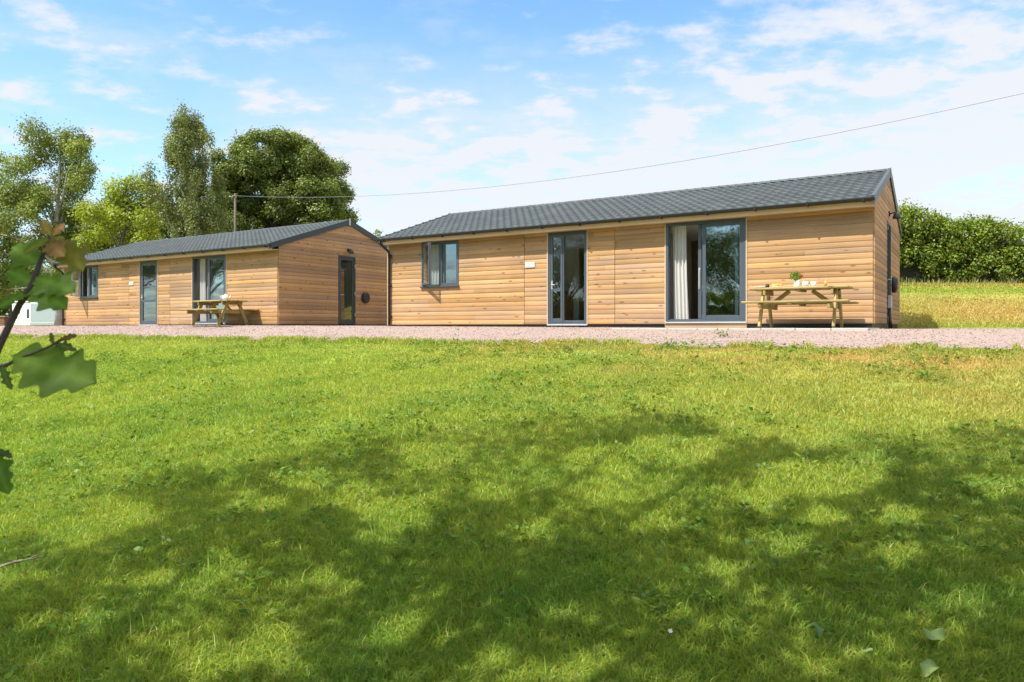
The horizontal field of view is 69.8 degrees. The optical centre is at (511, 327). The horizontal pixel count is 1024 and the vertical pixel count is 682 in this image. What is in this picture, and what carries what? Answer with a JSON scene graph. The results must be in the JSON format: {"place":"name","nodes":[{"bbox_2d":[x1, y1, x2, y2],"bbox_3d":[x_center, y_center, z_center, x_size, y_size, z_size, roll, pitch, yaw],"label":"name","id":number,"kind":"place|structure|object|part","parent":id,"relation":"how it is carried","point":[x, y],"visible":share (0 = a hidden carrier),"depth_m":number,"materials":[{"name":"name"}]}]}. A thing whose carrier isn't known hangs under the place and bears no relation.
{"place":"outdoors","nodes":[
{"label":"outdoors","id":0,"kind":"place"},
{"bbox_2d":[0,316,9,325],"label":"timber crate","id":1,"kind":"object","parent":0,"point":[3,320],"visible":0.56,"depth_m":39.76,"materials":[{"name":"brown wood"}]},
{"bbox_2d":[0,280,1023,681],"bbox_3d":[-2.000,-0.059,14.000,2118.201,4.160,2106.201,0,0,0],"label":"ground","id":2,"kind":"structure","parent":0,"point":[998,296],"depth_m":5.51,"materials":[{"name":"green plant"}]},
{"bbox_2d":[0,290,11,315],"bbox_3d":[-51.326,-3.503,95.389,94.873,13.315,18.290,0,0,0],"label":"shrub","id":3,"kind":"object","parent":2,"relation":"on","point":[4,312],"depth_m":92.34,"materials":[{"name":"green plant"}]},
{"bbox_2d":[0,554,42,567],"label":"fallen stick","id":4,"kind":"object","parent":2,"relation":"on","point":[9,563],"visible":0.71,"depth_m":3.92,"materials":[{"name":"beige wood"}]},
{"bbox_2d":[0,261,52,314],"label":"shrub","id":5,"kind":"object","parent":2,"relation":"on","point":[33,267],"visible":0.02,"depth_m":50.75,"materials":[{"name":"green plant"}]},
{"bbox_2d":[12,301,54,325],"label":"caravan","id":6,"kind":"object","parent":2,"relation":"on","point":[29,314],"visible":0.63,"depth_m":47.91,"materials":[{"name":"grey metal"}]},
{"bbox_2d":[0,219,96,493],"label":"oak sapling","id":7,"kind":"object","parent":2,"relation":"on","point":[51,369],"visible":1,"depth_m":0.82,"materials":[{"name":"green plant"}]},
{"bbox_2d":[0,112,112,325],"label":"ash tree","id":8,"kind":"object","parent":2,"relation":"on","point":[29,196],"visible":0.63,"depth_m":39.55,"materials":[{"name":"green plant"}]},
{"bbox_2d":[50,206,128,261],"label":"shrub","id":9,"kind":"object","parent":2,"relation":"on","point":[71,230],"visible":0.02,"depth_m":43.01,"materials":[{"name":"green plant"}]},
{"bbox_2d":[67,165,168,253],"bbox_3d":[-20.316,-4.234,38.072,5.329,8.541,3.985,0,0,0],"label":"young ash tree","id":10,"kind":"object","parent":2,"relation":"on","point":[144,230],"visible":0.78,"depth_m":37.84,"materials":[{"name":"green plant"}]},
{"bbox_2d":[105,191,183,241],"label":"shrub","id":11,"kind":"object","parent":2,"relation":"on","point":[166,233],"visible":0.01,"depth_m":41.23,"materials":[{"name":"green plant"}]},
{"bbox_2d":[140,101,230,238],"bbox_3d":[-15.958,-5.617,35.981,3.965,11.311,4.328,0,0,0],"label":"birch tree","id":12,"kind":"object","parent":2,"relation":"on","point":[180,150],"visible":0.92,"depth_m":35.28,"materials":[{"name":"green plant"}]},
{"bbox_2d":[167,198,246,238],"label":"shrub","id":13,"kind":"object","parent":2,"relation":"on","point":[231,223],"depth_m":43.05,"materials":[{"name":"green plant"}]},
{"bbox_2d":[52,218,387,325],"bbox_3d":[-10.553,-1.744,27.128,12.425,3.689,6.406,0,0,32],"label":"timber cabin","id":14,"kind":"object","parent":2,"relation":"on","point":[330,273],"visible":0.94,"depth_m":24.31,"materials":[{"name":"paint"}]},
{"bbox_2d":[70,265,97,298],"bbox_3d":[-15.767,-1.684,26.960,1.280,1.208,0.596,0,0,32],"label":"window","id":15,"kind":"structure","parent":14,"relation":"in","point":[80,273],"depth_m":27.15,"materials":[{"name":"grey metal"}]},
{"bbox_2d":[87,268,93,295],"bbox_3d":[-15.739,-1.630,27.401,0.500,1.220,0.060,0,0,32],"label":"curtain","id":16,"kind":"object","parent":14,"relation":"hanging from","point":[92,281],"visible":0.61,"depth_m":27.32,"materials":[{"name":"fabric"}]},
{"bbox_2d":[139,260,157,324],"bbox_3d":[-12.439,-1.179,25.172,1.084,2.218,0.151,0,0,32],"label":"glazed door","id":17,"kind":"structure","parent":14,"relation":"in","point":[141,264],"depth_m":25.36,"materials":[{"name":"grey metal"}]},
{"bbox_2d":[200,259,206,320],"bbox_3d":[-10.059,-1.215,23.886,0.360,2.110,0.067,0,0,32],"label":"curtain","id":18,"kind":"object","parent":14,"relation":"hanging from","point":[203,317],"visible":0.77,"depth_m":23.88,"materials":[{"name":"fabric"}]},
{"bbox_2d":[192,254,228,324],"bbox_3d":[-9.646,-1.144,23.433,1.770,2.288,0.170,0,0,32],"label":"sliding door","id":19,"kind":"structure","parent":14,"relation":"in","point":[210,321],"depth_m":23.42,"materials":[{"name":"grey metal"}]},
{"bbox_2d":[338,255,355,323],"bbox_3d":[-5.430,-1.231,24.083,0.141,2.221,0.776,0,0,32],"label":"glazed door","id":20,"kind":"structure","parent":14,"relation":"in","point":[340,321],"depth_m":24.19,"materials":[{"name":"grey metal"}]},
{"bbox_2d":[233,193,235,231],"bbox_3d":[-12.480,-2.954,32.961,0.130,6.171,0.208,0,0,0],"label":"telegraph pole","id":21,"kind":"object","parent":2,"relation":"on","point":[234,196],"visible":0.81,"depth_m":32.96,"materials":[{"name":"brown wood"}]},
{"bbox_2d":[249,93,1023,196],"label":"overhead wire","id":22,"kind":"object","parent":21,"relation":"attached to","point":[702,157],"visible":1,"depth_m":21.55,"materials":[{"name":"grey metal"}]},
{"bbox_2d":[201,125,361,231],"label":"oak tree","id":23,"kind":"object","parent":2,"relation":"on","point":[291,178],"visible":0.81,"depth_m":44.26,"materials":[{"name":"green plant"}]},
{"bbox_2d":[373,229,383,236],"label":"young tree","id":24,"kind":"object","parent":2,"relation":"on","point":[377,231],"visible":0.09,"depth_m":59.94,"materials":[{"name":"green plant"}]},
{"bbox_2d":[0,325,1023,350],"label":"gravel drive","id":25,"kind":"structure","parent":2,"relation":"on","point":[978,333],"depth_m":14.29,"materials":[{"name":"grey gravel"}]},
{"bbox_2d":[180,300,258,325],"bbox_3d":[-8.768,-0.434,22.006,1.828,0.764,1.450,0,0,34],"label":"picnic table","id":26,"kind":"object","parent":25,"relation":"on","point":[222,312],"visible":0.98,"depth_m":21.82,"materials":[{"name":"brown wood"}]},
{"bbox_2d":[220,294,230,299],"bbox_3d":[-8.542,-0.914,21.875,0.222,0.197,0.259,0,0,4],"label":"teapot","id":27,"kind":"object","parent":26,"relation":"on","point":[225,297],"visible":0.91,"depth_m":21.79,"materials":[{"name":"white ceramic"}]},
{"bbox_2d":[710,328,728,336],"bbox_3d":[3.655,0.082,12.805,0.364,0.174,0.236,0,0,0],"label":"gravel weed","id":28,"kind":"object","parent":25,"relation":"on","point":[722,333],"visible":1,"depth_m":12.80,"materials":[{"name":"green plant"}]},
{"bbox_2d":[8,333,1022,351],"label":"edge grass","id":29,"kind":"structure","parent":2,"relation":"on","point":[119,336],"depth_m":15.35,"materials":[{"name":"green plant"}]},
{"bbox_2d":[555,345,583,351],"bbox_3d":[0.948,0.340,12.104,0.485,0.214,0.231,0,0,0],"label":"gravel weed","id":30,"kind":"object","parent":2,"relation":"on","point":[569,348],"visible":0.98,"depth_m":12.10,"materials":[{"name":"green plant"}]},
{"bbox_2d":[376,167,901,328],"bbox_3d":[3.237,-1.724,19.346,12.425,3.689,6.291,0,0,32],"label":"timber cabin","id":31,"kind":"object","parent":2,"relation":"on","point":[608,261],"visible":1,"depth_m":16.76,"materials":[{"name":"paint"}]},
{"bbox_2d":[431,244,444,284],"bbox_3d":[-1.979,-1.610,19.571,0.500,1.220,0.060,0,0,32],"label":"curtain","id":32,"kind":"object","parent":31,"relation":"hanging from","point":[434,264],"visible":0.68,"depth_m":19.60,"materials":[{"name":"fabric"}]},
{"bbox_2d":[420,240,458,287],"bbox_3d":[-1.958,-1.664,19.209,1.280,1.208,0.411,0,0,32],"label":"window","id":33,"kind":"structure","parent":31,"relation":"in","point":[453,284],"depth_m":19.28,"materials":[{"name":"grey metal"}]},
{"bbox_2d":[553,249,575,319],"bbox_3d":[1.374,-1.105,19.606,0.750,1.950,0.055,0,0,32],"label":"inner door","id":34,"kind":"structure","parent":31,"relation":"in","point":[570,255],"depth_m":19.50,"materials":[{"name":"brown paint"}]},
{"bbox_2d":[547,230,588,325],"bbox_3d":[1.321,-1.159,17.342,1.084,2.218,0.151,0,0,32],"label":"glazed door","id":35,"kind":"structure","parent":31,"relation":"in","point":[551,321],"depth_m":17.41,"materials":[{"name":"grey metal"}]},
{"bbox_2d":[673,226,688,318],"bbox_3d":[3.701,-1.195,16.056,0.360,2.110,0.067,0,0,32],"label":"curtain","id":36,"kind":"object","parent":31,"relation":"hanging from","point":[681,310],"visible":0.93,"depth_m":16.07,"materials":[{"name":"fabric"}]},
{"bbox_2d":[665,217,746,327],"bbox_3d":[4.114,-1.124,15.603,1.770,2.288,0.170,0,0,32],"label":"sliding door","id":37,"kind":"structure","parent":31,"relation":"in","point":[703,321],"depth_m":15.53,"materials":[{"name":"grey metal"}]},
{"bbox_2d":[883,221,891,322],"bbox_3d":[8.330,-1.210,16.253,0.141,2.221,0.776,0,0,32],"label":"glazed door","id":38,"kind":"structure","parent":31,"relation":"in","point":[889,238],"depth_m":16.48,"materials":[{"name":"grey metal"}]},
{"bbox_2d":[648,337,675,346],"bbox_3d":[2.458,0.244,12.011,0.461,0.194,0.228,0,0,0],"label":"gravel weed","id":39,"kind":"object","parent":2,"relation":"on","point":[663,344],"visible":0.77,"depth_m":12.02,"materials":[{"name":"green plant"}]},
{"bbox_2d":[612,328,878,330],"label":"patio paving","id":40,"kind":"structure","parent":2,"relation":"on","point":[825,329],"depth_m":13.14,"materials":[{"name":"grey stone"}]},
{"bbox_2d":[741,285,858,327],"bbox_3d":[5.380,-0.368,13.685,1.828,0.764,1.450,0,0,32],"label":"picnic table","id":41,"kind":"object","parent":40,"relation":"on","point":[835,304],"visible":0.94,"depth_m":13.55,"materials":[{"name":"brown wood"}]},
{"bbox_2d":[794,280,801,286],"bbox_3d":[5.319,-0.815,13.675,0.137,0.130,0.120,0,0,-37],"label":"jug","id":42,"kind":"object","parent":41,"relation":"on","point":[797,283],"visible":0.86,"depth_m":13.63,"materials":[{"name":"white ceramic"}]},
{"bbox_2d":[788,271,804,279],"bbox_3d":[5.288,-0.950,13.678,0.283,0.222,0.264,0,0,-39],"label":"flower posy","id":43,"kind":"object","parent":42,"relation":"in","point":[797,275],"visible":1,"depth_m":13.64,"materials":[{"name":"green plant"}]},
{"bbox_2d":[806,622,823,637],"bbox_3d":[1.186,1.171,2.862,0.060,0.038,0.086,21,8,20],"label":"fallen leaf","id":44,"kind":"object","parent":2,"relation":"on","point":[817,626],"visible":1,"depth_m":2.86,"materials":[{"name":"green plant"}]},
{"bbox_2d":[861,648,874,659],"bbox_3d":[1.295,1.180,2.667,0.042,0.039,0.060,22,-2,-25],"label":"fallen leaf","id":45,"kind":"object","parent":2,"relation":"on","point":[871,651],"visible":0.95,"depth_m":2.66,"materials":[{"name":"green plant"}]},
{"bbox_2d":[920,659,938,676],"bbox_3d":[1.448,1.175,2.538,0.077,0.039,0.052,-15,26,-22],"label":"fallen leaf","id":46,"kind":"object","parent":2,"relation":"on","point":[926,665],"visible":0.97,"depth_m":2.54,"materials":[{"name":"green plant"}]},
{"bbox_2d":[922,627,944,640],"bbox_3d":[1.585,1.152,2.762,0.094,0.038,0.063,7,19,-11],"label":"fallen leaf","id":47,"kind":"object","parent":2,"relation":"on","point":[937,633],"visible":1,"depth_m":2.75,"materials":[{"name":"green plant"}]},
{"bbox_2d":[898,197,1023,285],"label":"hedge","id":48,"kind":"object","parent":2,"relation":"on","point":[988,247],"visible":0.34,"depth_m":25.93,"materials":[{"name":"green plant"}]},
{"bbox_2d":[900,275,1023,284],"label":"bank grass","id":49,"kind":"structure","parent":2,"relation":"on","point":[954,282],"depth_m":25.46,"materials":[{"name":"green plant"}]},
{"bbox_2d":[0,0,1023,269],"label":"sky","id":50,"kind":"structure","parent":0,"point":[418,96],"materials":[{"name":"blue"}]},
{"bbox_2d":[553,291,573,320],"bbox_3d":[1.116,-0.533,19.353,0.960,0.835,0.428,0,0,32],"label":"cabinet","id":51,"kind":"object","parent":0,"point":[568,305],"visible":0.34,"depth_m":19.07,"materials":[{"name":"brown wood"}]},
{"bbox_3d":[1.005,-0.541,19.180,0.285,0.690,0.017,0,0,32],"label":"cabinet door","id":52,"kind":"part","parent":51,"relation":"part of","materials":[{"name":"wood"}]},
{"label":"cabinet door","id":53,"kind":"part","parent":51,"relation":"part of","materials":[{"name":"wood"}]}
]}

